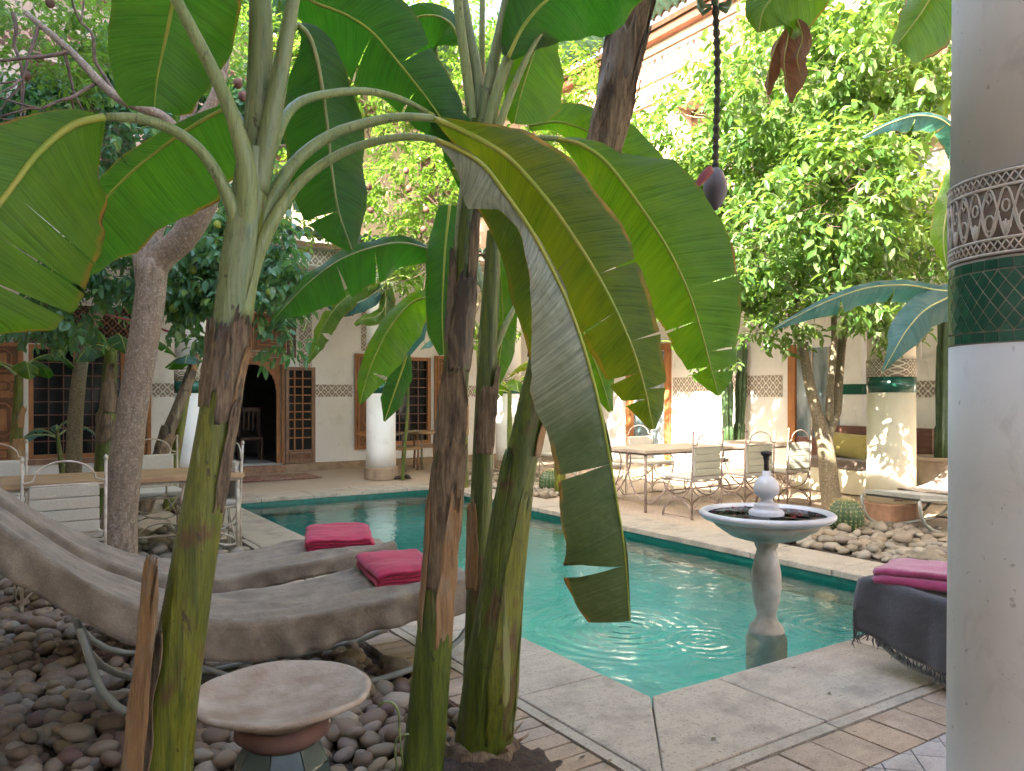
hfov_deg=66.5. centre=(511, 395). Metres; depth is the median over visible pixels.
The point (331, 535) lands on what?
folded towel
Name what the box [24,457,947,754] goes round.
courtyard paving
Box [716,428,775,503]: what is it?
garden chair
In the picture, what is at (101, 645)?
sun lounger
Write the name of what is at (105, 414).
banana plant
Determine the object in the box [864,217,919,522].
gallery column
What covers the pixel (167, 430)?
banana plant
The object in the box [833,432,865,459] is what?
yellow cushion
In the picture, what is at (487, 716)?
banana plant
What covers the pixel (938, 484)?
lounger cover
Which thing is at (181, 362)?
banana plant
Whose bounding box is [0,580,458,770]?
pebble bed
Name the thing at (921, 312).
banana plant
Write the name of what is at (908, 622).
lounger cover
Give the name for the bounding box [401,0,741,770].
banana plant
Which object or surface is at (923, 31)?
banana plant
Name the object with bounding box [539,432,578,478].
garden chair
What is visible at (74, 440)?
young tree
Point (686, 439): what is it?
garden chair
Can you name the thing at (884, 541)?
garden pebble bed
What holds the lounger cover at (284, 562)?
on the sun lounger at (101, 645)
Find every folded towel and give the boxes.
[304,522,374,551]
[355,549,422,586]
[872,558,946,592]
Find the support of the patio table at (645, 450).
on the courtyard paving
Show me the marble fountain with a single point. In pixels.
(767, 525)
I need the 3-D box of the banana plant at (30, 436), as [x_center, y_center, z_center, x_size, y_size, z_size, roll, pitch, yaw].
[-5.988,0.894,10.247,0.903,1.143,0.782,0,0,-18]
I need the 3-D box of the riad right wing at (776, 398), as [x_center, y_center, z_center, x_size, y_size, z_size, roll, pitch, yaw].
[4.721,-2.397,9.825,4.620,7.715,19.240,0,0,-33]
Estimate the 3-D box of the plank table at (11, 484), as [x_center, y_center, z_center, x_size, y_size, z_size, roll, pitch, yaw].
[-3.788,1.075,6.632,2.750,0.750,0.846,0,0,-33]
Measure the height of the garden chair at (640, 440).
1.038 m
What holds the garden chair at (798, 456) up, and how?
on the courtyard paving
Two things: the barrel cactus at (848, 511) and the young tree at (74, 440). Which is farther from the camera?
the young tree at (74, 440)
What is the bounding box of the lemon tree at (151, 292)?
[0,0,388,553]
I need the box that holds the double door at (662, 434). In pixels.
[626,343,671,466]
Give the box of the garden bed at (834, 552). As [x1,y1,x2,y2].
[492,488,883,562]
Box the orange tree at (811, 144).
[630,0,951,510]
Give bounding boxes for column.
[174,255,207,488]
[364,273,397,479]
[494,318,521,469]
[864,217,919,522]
[946,0,1023,770]
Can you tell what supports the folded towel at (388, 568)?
on the lounger cover at (289, 620)
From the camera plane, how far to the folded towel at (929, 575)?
4.01 m
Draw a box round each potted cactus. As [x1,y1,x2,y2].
[720,341,747,477]
[916,321,948,503]
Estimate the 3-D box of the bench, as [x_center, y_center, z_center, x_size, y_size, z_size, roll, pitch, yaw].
[5.266,0.960,11.625,0.908,0.980,1.850,0,0,-33]
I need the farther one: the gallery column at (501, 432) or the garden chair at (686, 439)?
the gallery column at (501, 432)
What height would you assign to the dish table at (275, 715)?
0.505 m
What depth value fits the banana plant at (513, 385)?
11.84 m
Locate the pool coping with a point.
(742, 712)
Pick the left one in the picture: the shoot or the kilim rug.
the kilim rug
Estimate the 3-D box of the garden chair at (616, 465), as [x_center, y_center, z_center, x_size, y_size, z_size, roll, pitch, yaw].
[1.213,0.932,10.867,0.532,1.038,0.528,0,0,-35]
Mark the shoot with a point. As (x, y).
(399, 733)
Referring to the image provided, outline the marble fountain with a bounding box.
[699,451,836,669]
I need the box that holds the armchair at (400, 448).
[396,430,422,471]
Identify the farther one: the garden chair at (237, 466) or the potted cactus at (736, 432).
the potted cactus at (736, 432)
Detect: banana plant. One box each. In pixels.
[0,0,666,770]
[0,354,75,459]
[7,421,94,473]
[73,333,176,518]
[138,353,201,514]
[162,354,201,510]
[272,204,613,677]
[307,266,425,479]
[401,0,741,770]
[421,339,477,487]
[445,0,828,762]
[473,376,524,448]
[474,320,516,357]
[509,361,565,495]
[773,112,950,371]
[891,0,951,62]
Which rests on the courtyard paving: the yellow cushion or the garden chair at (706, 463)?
the garden chair at (706, 463)
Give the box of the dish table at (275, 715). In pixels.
[197,660,370,770]
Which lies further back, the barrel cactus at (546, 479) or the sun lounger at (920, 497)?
the barrel cactus at (546, 479)
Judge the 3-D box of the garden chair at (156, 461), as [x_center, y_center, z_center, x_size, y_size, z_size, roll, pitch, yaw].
[-3.562,0.932,7.827,0.532,1.038,0.528,0,0,-36]
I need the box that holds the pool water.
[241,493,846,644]
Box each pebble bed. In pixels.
[0,468,558,585]
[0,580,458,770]
[784,518,946,562]
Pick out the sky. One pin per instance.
(488, 13)
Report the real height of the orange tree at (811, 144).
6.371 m
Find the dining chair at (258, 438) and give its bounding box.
[236,407,262,460]
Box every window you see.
[28,344,124,465]
[396,357,432,447]
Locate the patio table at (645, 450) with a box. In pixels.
[611,440,790,512]
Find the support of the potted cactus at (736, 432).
on the courtyard paving
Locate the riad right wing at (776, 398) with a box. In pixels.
[486,0,950,480]
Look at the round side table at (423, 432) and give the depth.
15.08 m
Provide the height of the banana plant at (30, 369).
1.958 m
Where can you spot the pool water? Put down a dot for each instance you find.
(355, 507)
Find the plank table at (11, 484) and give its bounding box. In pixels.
[0,467,244,546]
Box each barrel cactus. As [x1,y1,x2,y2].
[538,468,553,488]
[828,497,866,531]
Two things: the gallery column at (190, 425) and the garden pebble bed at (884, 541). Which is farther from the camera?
the gallery column at (190, 425)
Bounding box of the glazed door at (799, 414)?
[788,345,839,455]
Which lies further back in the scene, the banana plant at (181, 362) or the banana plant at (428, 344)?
the banana plant at (428, 344)
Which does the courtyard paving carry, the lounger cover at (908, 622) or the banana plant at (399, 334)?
the banana plant at (399, 334)
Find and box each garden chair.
[0,439,27,504]
[13,454,107,612]
[138,435,183,535]
[176,440,244,545]
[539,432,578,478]
[574,462,625,499]
[624,423,674,495]
[662,430,723,519]
[683,421,730,492]
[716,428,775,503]
[755,427,812,505]
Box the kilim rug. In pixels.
[242,473,321,481]
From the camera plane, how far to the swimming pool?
7.67 m
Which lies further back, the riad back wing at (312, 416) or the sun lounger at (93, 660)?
the riad back wing at (312, 416)
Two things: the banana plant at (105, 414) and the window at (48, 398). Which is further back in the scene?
the window at (48, 398)
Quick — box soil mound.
[443,742,562,770]
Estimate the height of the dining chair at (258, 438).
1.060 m
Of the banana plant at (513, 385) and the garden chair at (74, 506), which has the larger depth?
the banana plant at (513, 385)
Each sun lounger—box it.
[70,615,134,655]
[71,616,464,721]
[860,489,947,532]
[874,638,945,687]
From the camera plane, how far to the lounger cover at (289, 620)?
3.58 m
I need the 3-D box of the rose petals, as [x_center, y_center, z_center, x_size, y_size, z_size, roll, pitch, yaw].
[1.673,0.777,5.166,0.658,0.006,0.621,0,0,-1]
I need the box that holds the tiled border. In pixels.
[242,539,945,770]
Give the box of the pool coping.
[222,482,944,770]
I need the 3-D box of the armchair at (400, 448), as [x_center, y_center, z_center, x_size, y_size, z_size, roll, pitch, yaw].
[-2.066,1.054,15.061,0.607,0.794,0.568,0,0,34]
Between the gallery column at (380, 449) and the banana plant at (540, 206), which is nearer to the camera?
the banana plant at (540, 206)
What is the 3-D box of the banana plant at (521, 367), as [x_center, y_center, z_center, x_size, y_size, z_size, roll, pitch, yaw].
[0.661,0.412,11.432,1.172,2.100,1.302,0,0,-33]
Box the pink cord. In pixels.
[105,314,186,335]
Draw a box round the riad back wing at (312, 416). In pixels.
[0,0,547,474]
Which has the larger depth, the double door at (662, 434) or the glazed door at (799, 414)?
the double door at (662, 434)
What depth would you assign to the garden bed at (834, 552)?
7.22 m
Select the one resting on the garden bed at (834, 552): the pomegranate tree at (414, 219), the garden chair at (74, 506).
the pomegranate tree at (414, 219)
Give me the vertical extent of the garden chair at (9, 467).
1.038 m
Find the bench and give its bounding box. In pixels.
[795,425,933,495]
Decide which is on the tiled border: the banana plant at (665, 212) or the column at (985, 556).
the column at (985, 556)
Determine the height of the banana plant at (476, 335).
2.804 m
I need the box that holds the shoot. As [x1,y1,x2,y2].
[379,700,408,770]
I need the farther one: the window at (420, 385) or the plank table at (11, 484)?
the window at (420, 385)
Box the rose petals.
[712,506,816,519]
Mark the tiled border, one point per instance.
(909, 727)
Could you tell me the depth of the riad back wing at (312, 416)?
14.94 m
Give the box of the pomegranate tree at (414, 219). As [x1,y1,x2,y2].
[166,0,601,343]
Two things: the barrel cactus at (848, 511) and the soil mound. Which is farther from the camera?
the barrel cactus at (848, 511)
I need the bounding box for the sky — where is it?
[242,0,694,81]
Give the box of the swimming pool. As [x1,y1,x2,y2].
[241,490,864,710]
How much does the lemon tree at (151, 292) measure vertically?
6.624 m
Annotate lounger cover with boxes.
[0,487,397,592]
[0,507,465,662]
[851,575,946,685]
[894,464,947,501]
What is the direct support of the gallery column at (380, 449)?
on the courtyard paving
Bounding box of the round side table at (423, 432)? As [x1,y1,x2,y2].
[409,430,434,469]
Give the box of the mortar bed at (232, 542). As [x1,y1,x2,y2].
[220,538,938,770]
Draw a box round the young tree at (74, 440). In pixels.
[65,269,112,472]
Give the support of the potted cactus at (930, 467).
on the courtyard paving
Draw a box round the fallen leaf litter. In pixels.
[555,667,856,761]
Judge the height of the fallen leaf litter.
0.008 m
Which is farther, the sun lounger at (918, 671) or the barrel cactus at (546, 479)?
the barrel cactus at (546, 479)
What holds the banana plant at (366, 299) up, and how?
on the courtyard paving
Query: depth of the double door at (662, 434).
15.92 m

